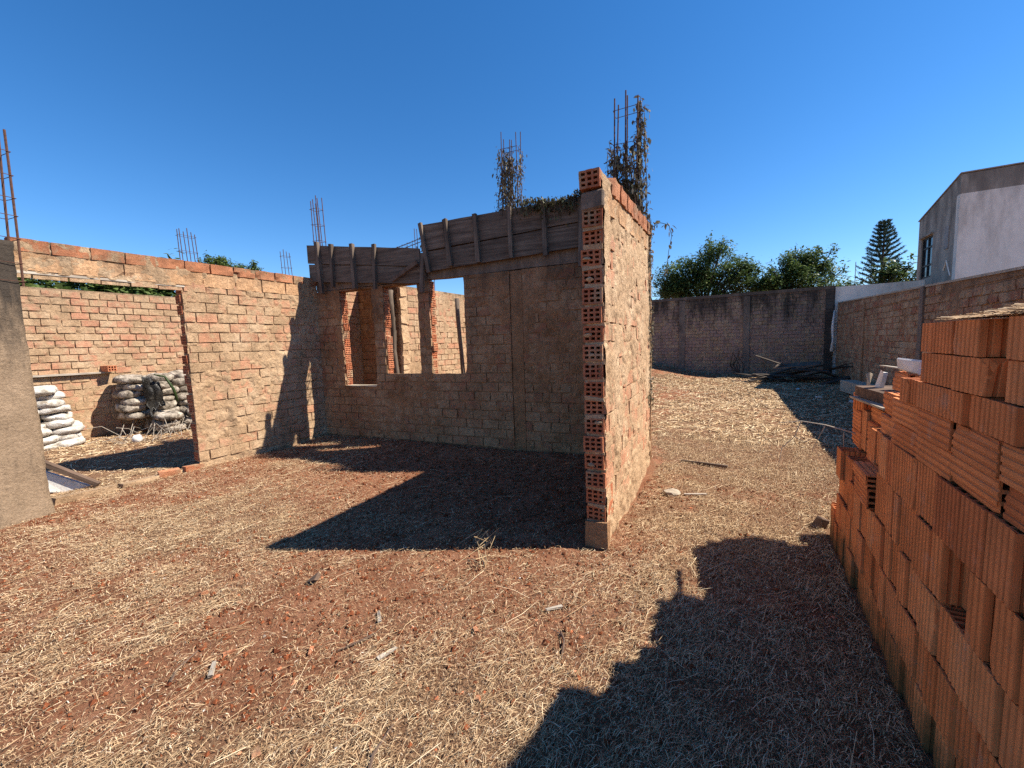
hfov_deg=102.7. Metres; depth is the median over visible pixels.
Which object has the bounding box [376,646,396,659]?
husk
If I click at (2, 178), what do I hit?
rebar cage
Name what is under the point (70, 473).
timber beam
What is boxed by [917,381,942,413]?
stacked brick
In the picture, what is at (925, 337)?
stacked brick
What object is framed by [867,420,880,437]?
stacked brick
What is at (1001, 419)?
stacked brick
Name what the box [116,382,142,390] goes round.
sack
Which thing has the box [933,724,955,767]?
stacked brick
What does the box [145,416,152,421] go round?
sack
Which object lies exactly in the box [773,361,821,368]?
scrap sheet
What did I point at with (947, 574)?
stacked brick
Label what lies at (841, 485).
stacked brick
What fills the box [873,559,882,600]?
stacked brick
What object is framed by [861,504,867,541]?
stacked brick
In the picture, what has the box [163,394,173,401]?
sack
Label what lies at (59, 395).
sack
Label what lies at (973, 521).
stacked brick
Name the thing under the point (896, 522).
stacked brick
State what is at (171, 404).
sack
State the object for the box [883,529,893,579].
stacked brick
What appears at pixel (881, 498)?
stacked brick
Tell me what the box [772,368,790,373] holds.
scrap plank
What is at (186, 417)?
sack
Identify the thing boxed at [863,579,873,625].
stacked brick
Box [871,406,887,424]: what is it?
stacked brick
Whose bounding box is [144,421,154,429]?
sack
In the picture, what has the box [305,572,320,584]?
bark chunk
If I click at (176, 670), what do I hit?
stick
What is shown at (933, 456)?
stacked brick
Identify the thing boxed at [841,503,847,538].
stacked brick
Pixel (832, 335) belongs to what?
torn membrane
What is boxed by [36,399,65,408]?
sack
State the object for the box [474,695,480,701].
brick fragment
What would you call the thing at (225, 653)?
brick fragment
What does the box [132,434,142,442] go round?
white stone
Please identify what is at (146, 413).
sack
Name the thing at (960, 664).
stacked brick
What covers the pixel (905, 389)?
stacked brick
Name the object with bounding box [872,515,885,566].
stacked brick
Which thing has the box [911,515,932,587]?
stacked brick
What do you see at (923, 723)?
stacked brick
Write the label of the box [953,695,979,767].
stacked brick
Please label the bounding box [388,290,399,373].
timber post
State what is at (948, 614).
stacked brick
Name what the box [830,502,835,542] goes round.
stacked brick
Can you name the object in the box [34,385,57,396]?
sack
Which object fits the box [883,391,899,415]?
stacked brick
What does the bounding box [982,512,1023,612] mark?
stacked brick
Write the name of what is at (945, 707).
stacked brick
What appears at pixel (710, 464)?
stick
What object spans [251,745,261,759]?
brick fragment
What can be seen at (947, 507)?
stacked brick
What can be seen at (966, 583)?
stacked brick
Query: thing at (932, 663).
stacked brick
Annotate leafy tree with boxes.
[195,250,263,270]
[651,230,767,299]
[742,243,854,292]
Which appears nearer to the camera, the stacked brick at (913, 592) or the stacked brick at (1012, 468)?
the stacked brick at (1012, 468)
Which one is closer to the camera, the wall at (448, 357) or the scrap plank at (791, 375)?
the wall at (448, 357)
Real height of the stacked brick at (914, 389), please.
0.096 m
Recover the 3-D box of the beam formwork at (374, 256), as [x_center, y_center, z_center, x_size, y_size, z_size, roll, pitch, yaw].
[-2.252,-1.804,6.360,2.343,0.963,0.332,1,6,24]
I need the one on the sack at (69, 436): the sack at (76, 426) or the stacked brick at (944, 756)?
the sack at (76, 426)
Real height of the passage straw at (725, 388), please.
0.587 m
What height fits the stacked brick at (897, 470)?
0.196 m
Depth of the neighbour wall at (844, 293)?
13.73 m
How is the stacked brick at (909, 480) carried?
on the stacked brick at (908, 513)
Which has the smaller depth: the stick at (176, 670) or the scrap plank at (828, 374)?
the stick at (176, 670)
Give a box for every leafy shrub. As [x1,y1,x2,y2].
[17,248,183,296]
[834,253,917,285]
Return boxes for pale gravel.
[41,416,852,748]
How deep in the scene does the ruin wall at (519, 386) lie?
5.64 m
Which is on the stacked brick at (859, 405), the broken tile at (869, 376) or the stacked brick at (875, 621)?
the broken tile at (869, 376)
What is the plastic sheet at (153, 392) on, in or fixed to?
on the sack at (170, 415)
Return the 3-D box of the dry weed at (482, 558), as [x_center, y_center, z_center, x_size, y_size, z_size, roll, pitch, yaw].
[-0.194,1.196,2.762,0.271,0.110,0.242,1,6,29]
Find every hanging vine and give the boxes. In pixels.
[492,145,526,214]
[515,177,638,226]
[604,95,653,268]
[624,183,632,198]
[645,215,655,426]
[653,220,675,275]
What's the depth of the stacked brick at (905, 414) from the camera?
1.71 m
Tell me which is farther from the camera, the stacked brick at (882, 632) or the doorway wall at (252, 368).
the doorway wall at (252, 368)
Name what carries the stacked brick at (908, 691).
on the ground
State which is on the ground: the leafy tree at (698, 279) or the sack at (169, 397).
the leafy tree at (698, 279)
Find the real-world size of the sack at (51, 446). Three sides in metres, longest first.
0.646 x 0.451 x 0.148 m
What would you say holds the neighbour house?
on the ground
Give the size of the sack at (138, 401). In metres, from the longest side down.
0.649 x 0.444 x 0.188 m
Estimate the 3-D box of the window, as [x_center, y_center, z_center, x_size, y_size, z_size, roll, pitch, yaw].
[13.100,-3.978,12.883,0.050,1.270,0.930,1,6,29]
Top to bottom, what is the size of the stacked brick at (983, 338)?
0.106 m
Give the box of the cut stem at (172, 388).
[154,374,178,400]
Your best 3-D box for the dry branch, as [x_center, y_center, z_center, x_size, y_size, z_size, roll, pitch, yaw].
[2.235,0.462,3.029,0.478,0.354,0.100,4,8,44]
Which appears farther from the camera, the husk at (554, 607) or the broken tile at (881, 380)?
the broken tile at (881, 380)
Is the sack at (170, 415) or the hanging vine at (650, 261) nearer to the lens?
the hanging vine at (650, 261)
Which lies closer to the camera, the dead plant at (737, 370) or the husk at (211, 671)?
the husk at (211, 671)
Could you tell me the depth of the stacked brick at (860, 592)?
2.26 m
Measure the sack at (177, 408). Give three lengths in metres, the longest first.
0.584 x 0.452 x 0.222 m
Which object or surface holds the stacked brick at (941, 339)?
on the stacked brick at (941, 369)
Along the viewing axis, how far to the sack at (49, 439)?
6.88 m
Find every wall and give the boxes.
[4,237,327,466]
[20,286,187,437]
[315,205,651,459]
[346,286,467,384]
[358,286,410,384]
[578,167,651,550]
[651,285,835,373]
[832,280,924,373]
[835,266,1023,385]
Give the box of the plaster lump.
[897,358,921,374]
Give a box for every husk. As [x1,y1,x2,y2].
[207,661,215,677]
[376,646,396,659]
[377,610,381,622]
[545,604,562,610]
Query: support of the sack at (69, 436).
on the sack at (74, 442)
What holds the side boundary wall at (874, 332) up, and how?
on the ground
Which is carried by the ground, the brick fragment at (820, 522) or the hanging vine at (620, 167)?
the brick fragment at (820, 522)
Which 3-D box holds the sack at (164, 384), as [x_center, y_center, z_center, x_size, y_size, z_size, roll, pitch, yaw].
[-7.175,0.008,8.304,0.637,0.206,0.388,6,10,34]
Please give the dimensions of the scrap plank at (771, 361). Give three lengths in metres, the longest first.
1.306 x 0.166 x 0.038 m
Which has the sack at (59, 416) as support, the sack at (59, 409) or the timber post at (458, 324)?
the sack at (59, 409)
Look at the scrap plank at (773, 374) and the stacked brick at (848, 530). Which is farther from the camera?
the scrap plank at (773, 374)
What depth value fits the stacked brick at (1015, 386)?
1.02 m
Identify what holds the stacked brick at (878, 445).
on the stacked brick
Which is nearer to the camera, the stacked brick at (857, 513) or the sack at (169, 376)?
the stacked brick at (857, 513)
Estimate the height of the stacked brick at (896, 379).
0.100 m
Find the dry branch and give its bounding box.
[778,421,855,465]
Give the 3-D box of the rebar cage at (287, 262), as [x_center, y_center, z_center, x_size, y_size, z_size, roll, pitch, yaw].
[-6.085,-2.794,11.141,0.174,1.627,0.279,1,6,29]
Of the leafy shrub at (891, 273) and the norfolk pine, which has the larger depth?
the norfolk pine
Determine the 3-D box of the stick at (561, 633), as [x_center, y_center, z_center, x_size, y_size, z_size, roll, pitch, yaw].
[0.253,1.292,2.032,0.025,0.017,0.192,-1,6,5]
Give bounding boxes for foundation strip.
[51,463,204,505]
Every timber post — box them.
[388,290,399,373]
[455,298,464,373]
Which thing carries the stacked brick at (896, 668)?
on the ground
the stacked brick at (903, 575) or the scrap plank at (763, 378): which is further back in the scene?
the scrap plank at (763, 378)
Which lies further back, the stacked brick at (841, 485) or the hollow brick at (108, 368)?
the hollow brick at (108, 368)
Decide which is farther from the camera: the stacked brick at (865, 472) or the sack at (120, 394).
the sack at (120, 394)
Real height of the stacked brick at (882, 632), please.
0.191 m
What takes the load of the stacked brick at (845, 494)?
on the stacked brick at (841, 501)
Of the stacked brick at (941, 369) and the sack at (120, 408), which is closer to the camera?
the stacked brick at (941, 369)
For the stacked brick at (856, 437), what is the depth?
2.83 m
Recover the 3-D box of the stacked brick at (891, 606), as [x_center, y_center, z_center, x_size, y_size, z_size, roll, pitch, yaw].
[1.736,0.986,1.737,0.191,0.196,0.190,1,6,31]
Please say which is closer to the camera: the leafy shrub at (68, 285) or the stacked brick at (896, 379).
the stacked brick at (896, 379)
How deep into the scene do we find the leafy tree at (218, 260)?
23.04 m
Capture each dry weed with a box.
[457,544,508,569]
[465,528,497,549]
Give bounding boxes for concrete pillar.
[0,239,55,528]
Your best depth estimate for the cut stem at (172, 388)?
8.07 m
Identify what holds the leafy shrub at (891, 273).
on the ground
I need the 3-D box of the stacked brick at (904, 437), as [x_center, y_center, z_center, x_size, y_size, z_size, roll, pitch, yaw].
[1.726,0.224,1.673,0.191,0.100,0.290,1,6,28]
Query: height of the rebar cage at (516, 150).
1.720 m
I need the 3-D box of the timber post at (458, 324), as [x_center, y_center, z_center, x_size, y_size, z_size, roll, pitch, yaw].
[-0.995,-0.485,8.268,0.204,2.458,0.098,-2,6,2]
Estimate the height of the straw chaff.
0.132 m
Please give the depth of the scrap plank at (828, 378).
12.70 m
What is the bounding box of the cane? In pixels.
[880,365,897,368]
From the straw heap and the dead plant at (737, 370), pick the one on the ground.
the dead plant at (737, 370)
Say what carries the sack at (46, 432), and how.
on the sack at (49, 439)
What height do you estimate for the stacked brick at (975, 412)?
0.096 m
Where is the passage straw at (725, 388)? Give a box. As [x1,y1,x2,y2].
[651,364,857,450]
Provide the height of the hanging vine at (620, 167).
1.976 m
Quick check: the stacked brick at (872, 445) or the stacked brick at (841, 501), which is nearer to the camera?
the stacked brick at (872, 445)
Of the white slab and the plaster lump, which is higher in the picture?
the plaster lump
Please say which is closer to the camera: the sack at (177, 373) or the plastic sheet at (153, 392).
the plastic sheet at (153, 392)
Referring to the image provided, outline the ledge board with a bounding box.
[33,372,111,376]
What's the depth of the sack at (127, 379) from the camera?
7.84 m
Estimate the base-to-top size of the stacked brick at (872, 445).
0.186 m
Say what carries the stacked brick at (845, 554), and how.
on the ground
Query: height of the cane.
0.009 m
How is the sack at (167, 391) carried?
on the sack at (169, 397)
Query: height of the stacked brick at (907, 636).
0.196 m
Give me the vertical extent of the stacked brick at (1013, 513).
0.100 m
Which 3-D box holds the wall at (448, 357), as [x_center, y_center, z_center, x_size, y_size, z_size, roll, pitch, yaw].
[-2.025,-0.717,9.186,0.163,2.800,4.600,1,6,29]
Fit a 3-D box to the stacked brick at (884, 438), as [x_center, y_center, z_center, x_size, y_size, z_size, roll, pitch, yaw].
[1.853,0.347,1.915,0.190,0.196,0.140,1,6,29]
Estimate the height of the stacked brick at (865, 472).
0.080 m
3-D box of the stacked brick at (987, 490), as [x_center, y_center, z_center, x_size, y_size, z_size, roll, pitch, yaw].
[1.426,0.284,1.151,0.190,0.100,0.290,1,7,30]
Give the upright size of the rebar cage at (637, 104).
1.869 m
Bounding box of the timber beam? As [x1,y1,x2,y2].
[45,460,100,486]
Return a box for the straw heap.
[936,301,1023,319]
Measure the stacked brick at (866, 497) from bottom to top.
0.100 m
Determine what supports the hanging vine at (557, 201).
hanging from the beam formwork at (447, 234)
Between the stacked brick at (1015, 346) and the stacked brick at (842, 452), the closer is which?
the stacked brick at (1015, 346)
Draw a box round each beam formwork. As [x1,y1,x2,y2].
[307,242,424,293]
[418,193,635,272]
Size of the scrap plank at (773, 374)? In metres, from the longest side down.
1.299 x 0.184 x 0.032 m
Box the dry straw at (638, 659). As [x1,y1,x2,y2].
[0,429,922,767]
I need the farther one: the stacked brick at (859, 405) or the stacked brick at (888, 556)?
the stacked brick at (859, 405)
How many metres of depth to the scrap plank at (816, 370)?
12.60 m
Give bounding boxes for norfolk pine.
[853,218,910,283]
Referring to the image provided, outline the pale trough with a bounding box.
[840,380,874,394]
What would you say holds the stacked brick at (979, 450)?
on the stacked brick at (987, 490)
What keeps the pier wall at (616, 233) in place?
on the ground
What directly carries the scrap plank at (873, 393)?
on the scrap plank at (870, 402)
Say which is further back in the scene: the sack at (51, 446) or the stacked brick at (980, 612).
the sack at (51, 446)
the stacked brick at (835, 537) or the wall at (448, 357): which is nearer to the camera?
the stacked brick at (835, 537)
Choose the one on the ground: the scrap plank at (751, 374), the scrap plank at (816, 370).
the scrap plank at (751, 374)
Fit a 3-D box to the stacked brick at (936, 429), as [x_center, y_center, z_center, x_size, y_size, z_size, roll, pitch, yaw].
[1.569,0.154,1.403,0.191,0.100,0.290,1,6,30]
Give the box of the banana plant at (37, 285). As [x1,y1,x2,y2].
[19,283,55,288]
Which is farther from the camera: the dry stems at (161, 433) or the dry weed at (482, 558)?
the dry stems at (161, 433)
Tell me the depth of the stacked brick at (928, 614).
1.42 m
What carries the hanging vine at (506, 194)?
attached to the rebar cage at (516, 150)
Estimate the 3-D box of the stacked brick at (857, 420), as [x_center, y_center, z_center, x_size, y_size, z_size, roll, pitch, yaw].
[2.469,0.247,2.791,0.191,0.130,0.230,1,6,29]
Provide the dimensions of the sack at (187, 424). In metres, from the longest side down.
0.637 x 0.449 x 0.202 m
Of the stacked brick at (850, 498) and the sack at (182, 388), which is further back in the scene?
the sack at (182, 388)
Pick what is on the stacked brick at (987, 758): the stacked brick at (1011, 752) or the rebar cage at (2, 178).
the stacked brick at (1011, 752)
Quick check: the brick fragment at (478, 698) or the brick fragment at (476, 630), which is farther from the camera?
the brick fragment at (476, 630)
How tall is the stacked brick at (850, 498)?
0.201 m
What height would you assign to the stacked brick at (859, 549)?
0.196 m
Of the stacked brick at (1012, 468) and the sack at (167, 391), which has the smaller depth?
the stacked brick at (1012, 468)
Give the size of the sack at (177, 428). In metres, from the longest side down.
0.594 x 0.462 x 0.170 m
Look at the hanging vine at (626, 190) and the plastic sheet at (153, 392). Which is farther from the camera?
the plastic sheet at (153, 392)
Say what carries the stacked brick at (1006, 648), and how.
on the stacked brick at (986, 702)
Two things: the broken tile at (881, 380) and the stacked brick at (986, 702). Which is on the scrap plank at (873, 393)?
the broken tile at (881, 380)
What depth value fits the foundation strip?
4.77 m
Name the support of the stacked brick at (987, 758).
on the stacked brick
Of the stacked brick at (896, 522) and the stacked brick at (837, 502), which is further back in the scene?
the stacked brick at (837, 502)
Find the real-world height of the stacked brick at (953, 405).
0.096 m
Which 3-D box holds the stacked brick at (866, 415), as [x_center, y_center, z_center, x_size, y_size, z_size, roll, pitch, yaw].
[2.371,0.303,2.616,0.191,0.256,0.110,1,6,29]
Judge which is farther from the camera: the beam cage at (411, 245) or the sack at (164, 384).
the sack at (164, 384)
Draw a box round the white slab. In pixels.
[46,471,89,491]
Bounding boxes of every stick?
[169,650,197,681]
[338,632,375,650]
[369,725,392,767]
[560,631,564,659]
[681,460,727,467]
[687,715,725,762]
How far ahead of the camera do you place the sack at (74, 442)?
7.07 m
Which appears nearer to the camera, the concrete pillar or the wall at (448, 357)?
the concrete pillar
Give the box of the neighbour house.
[916,162,1023,284]
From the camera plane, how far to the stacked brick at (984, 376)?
1.16 m
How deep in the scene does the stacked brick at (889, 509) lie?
1.85 m
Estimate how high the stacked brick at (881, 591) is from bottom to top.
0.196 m
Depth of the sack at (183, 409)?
8.55 m
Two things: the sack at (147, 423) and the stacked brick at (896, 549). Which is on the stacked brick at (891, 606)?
the stacked brick at (896, 549)
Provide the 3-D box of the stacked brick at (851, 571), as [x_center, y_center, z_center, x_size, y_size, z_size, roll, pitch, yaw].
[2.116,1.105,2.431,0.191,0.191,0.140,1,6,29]
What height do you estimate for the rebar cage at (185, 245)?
1.694 m
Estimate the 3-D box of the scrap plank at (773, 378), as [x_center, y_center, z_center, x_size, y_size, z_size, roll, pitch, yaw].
[8.595,-0.100,13.002,1.656,0.029,0.110,14,18,7]
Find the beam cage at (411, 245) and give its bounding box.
[396,238,421,251]
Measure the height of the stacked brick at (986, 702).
0.196 m
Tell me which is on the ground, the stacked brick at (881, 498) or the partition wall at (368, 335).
the partition wall at (368, 335)
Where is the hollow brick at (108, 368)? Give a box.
[100,365,116,371]
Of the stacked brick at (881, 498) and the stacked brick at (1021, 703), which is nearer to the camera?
the stacked brick at (1021, 703)
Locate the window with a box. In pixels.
[921,235,932,278]
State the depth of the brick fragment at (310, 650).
2.04 m
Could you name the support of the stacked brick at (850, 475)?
on the stacked brick
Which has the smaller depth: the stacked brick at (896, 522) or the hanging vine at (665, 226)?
the stacked brick at (896, 522)
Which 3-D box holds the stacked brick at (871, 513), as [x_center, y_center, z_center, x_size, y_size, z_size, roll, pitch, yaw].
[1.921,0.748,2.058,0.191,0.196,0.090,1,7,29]
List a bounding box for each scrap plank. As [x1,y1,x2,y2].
[732,372,791,380]
[747,375,818,376]
[748,371,810,381]
[752,373,799,376]
[755,355,798,370]
[755,374,791,382]
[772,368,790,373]
[778,364,827,373]
[791,368,828,371]
[794,377,841,380]
[808,367,842,374]
[819,376,850,384]
[820,372,837,376]
[849,396,884,410]
[855,385,896,403]
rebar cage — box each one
[0,129,25,286]
[176,228,198,261]
[279,250,292,275]
[309,195,325,245]
[500,132,521,207]
[613,90,638,204]
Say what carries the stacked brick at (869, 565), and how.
on the stacked brick at (868, 593)
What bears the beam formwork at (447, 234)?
attached to the ruin wall at (519, 386)
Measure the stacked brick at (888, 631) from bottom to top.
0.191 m
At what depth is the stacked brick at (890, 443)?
1.86 m
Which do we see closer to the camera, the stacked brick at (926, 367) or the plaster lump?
the stacked brick at (926, 367)
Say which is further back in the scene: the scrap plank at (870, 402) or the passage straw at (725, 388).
the passage straw at (725, 388)
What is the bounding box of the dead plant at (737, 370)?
[730,350,744,374]
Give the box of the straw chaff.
[0,428,926,767]
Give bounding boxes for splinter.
[683,493,705,494]
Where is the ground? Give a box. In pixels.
[0,364,933,767]
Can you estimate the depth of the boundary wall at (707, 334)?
15.43 m
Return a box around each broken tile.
[866,372,872,385]
[874,370,887,387]
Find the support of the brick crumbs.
on the ground
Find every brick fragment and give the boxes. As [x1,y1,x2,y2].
[223,649,235,655]
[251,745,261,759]
[308,646,314,655]
[473,626,478,633]
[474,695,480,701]
[812,516,829,529]
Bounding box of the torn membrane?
[830,310,834,351]
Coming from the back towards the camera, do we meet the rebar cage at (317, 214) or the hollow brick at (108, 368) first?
the hollow brick at (108, 368)
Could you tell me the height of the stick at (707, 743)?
0.017 m
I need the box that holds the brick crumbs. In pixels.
[0,436,875,759]
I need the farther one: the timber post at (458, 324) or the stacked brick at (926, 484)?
the timber post at (458, 324)
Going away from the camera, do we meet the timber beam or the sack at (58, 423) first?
the timber beam
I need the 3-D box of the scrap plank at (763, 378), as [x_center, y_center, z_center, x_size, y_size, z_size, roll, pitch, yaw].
[8.583,-0.268,13.157,2.061,0.034,0.146,-9,17,-4]
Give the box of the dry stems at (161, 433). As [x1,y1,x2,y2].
[80,416,191,444]
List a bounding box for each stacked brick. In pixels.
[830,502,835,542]
[833,519,837,552]
[836,446,866,479]
[836,493,842,522]
[837,526,844,566]
[838,498,845,529]
[839,479,844,496]
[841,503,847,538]
[843,481,847,504]
[844,541,847,568]
[845,455,870,487]
[845,510,851,548]
[845,546,858,588]
[847,480,853,519]
[850,520,857,556]
[852,409,862,431]
[852,426,863,450]
[852,460,878,491]
[853,392,871,410]
[853,474,875,509]
[853,493,861,530]
[855,529,864,573]
[857,572,864,607]
[861,410,873,451]
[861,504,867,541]
[863,540,874,588]
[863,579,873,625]
[866,509,876,551]
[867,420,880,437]
[867,426,880,464]
[870,594,879,644]
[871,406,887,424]
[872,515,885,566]
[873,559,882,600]
[875,472,887,525]
[876,430,883,464]
[877,567,886,617]
[879,434,891,479]
[879,614,886,654]
[880,413,893,436]
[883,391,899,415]
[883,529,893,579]
[884,577,899,642]
[884,624,890,665]
[885,439,895,485]
[885,483,894,535]
[887,634,904,698]
[891,421,917,456]
[891,445,905,495]
[892,371,920,390]
[892,397,917,430]
[892,492,901,545]
[892,543,902,588]
[896,551,911,607]
[896,601,918,678]
[899,377,919,402]
[899,499,919,559]
[901,451,918,509]
[903,665,916,716]
[907,562,919,622]
[910,379,922,405]
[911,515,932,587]
[912,682,935,754]
[916,407,956,450]
[916,433,952,480]
[916,461,940,526]
[916,580,963,655]
[916,635,926,691]
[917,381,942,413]
[920,353,944,382]
[921,323,930,351]
[922,648,940,718]
[929,321,955,353]
[929,531,965,606]
[930,354,964,387]
[932,476,970,554]
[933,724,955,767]
[934,665,957,751]
[936,387,970,425]
[936,605,966,675]
[948,620,972,711]
[950,452,1009,513]
[951,356,1021,396]
[951,423,1003,478]
[953,318,1008,356]
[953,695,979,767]
[957,494,999,580]
[963,566,970,610]
[964,571,995,661]
[968,650,1004,756]
[969,394,1004,429]
[977,734,1001,767]
[979,398,1023,447]
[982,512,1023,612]
[990,596,1023,704]
[998,692,1023,767]
[999,442,1023,493]
[1003,487,1023,532]
[1005,361,1023,405]
[1006,316,1023,360]
[1018,645,1023,714]
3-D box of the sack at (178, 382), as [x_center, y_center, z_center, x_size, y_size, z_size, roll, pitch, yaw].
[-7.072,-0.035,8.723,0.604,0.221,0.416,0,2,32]
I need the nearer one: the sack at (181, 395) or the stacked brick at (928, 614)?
the stacked brick at (928, 614)
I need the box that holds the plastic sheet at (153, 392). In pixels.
[141,376,165,416]
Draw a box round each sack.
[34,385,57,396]
[35,391,65,400]
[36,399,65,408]
[38,405,71,415]
[39,411,72,420]
[40,418,74,428]
[41,428,52,436]
[43,434,58,444]
[44,443,57,450]
[51,420,84,434]
[51,431,81,440]
[55,436,85,448]
[111,389,143,398]
[112,374,145,384]
[115,403,145,412]
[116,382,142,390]
[117,409,152,420]
[120,395,146,405]
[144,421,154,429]
[145,400,176,409]
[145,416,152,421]
[146,373,173,380]
[151,419,179,427]
[153,406,179,414]
[153,410,183,420]
[153,424,185,432]
[154,381,170,388]
[162,386,178,394]
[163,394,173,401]
[168,369,185,378]
[170,378,186,386]
[173,392,188,399]
[176,399,188,405]
[176,405,188,413]
[177,386,187,392]
[180,414,191,423]
[180,421,190,428]
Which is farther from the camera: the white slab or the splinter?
the white slab
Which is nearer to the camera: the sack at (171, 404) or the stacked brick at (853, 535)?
the stacked brick at (853, 535)
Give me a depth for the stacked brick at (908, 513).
1.66 m
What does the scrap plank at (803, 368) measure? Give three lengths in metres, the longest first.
1.751 x 0.223 x 0.037 m
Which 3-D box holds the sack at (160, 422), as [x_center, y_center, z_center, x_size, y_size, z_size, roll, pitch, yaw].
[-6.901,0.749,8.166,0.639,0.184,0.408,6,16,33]
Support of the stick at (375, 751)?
on the ground
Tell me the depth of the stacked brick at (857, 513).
2.33 m
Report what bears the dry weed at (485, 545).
on the ground
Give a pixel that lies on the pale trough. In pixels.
(847, 386)
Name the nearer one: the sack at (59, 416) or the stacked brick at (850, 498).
the stacked brick at (850, 498)
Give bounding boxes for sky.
[0,0,1023,299]
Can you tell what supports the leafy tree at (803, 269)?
on the ground
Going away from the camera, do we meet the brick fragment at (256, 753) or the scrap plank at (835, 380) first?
the brick fragment at (256, 753)
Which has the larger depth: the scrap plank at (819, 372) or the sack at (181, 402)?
the scrap plank at (819, 372)
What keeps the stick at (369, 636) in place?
on the ground
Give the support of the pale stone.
on the ground
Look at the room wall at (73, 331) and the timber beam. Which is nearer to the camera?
the timber beam
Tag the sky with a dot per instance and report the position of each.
(773, 126)
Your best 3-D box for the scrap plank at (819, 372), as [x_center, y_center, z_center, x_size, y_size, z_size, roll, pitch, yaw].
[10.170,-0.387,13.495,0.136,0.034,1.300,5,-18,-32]
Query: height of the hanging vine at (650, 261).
2.405 m
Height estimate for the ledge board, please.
0.036 m
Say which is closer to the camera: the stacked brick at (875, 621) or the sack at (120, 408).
the stacked brick at (875, 621)
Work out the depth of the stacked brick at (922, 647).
1.50 m
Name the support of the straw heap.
on the stack core
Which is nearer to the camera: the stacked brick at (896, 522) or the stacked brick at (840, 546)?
the stacked brick at (896, 522)
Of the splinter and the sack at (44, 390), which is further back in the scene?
the sack at (44, 390)
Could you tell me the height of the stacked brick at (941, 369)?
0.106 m
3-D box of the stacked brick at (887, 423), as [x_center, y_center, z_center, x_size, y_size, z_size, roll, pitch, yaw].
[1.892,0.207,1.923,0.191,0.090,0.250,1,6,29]
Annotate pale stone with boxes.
[662,488,680,496]

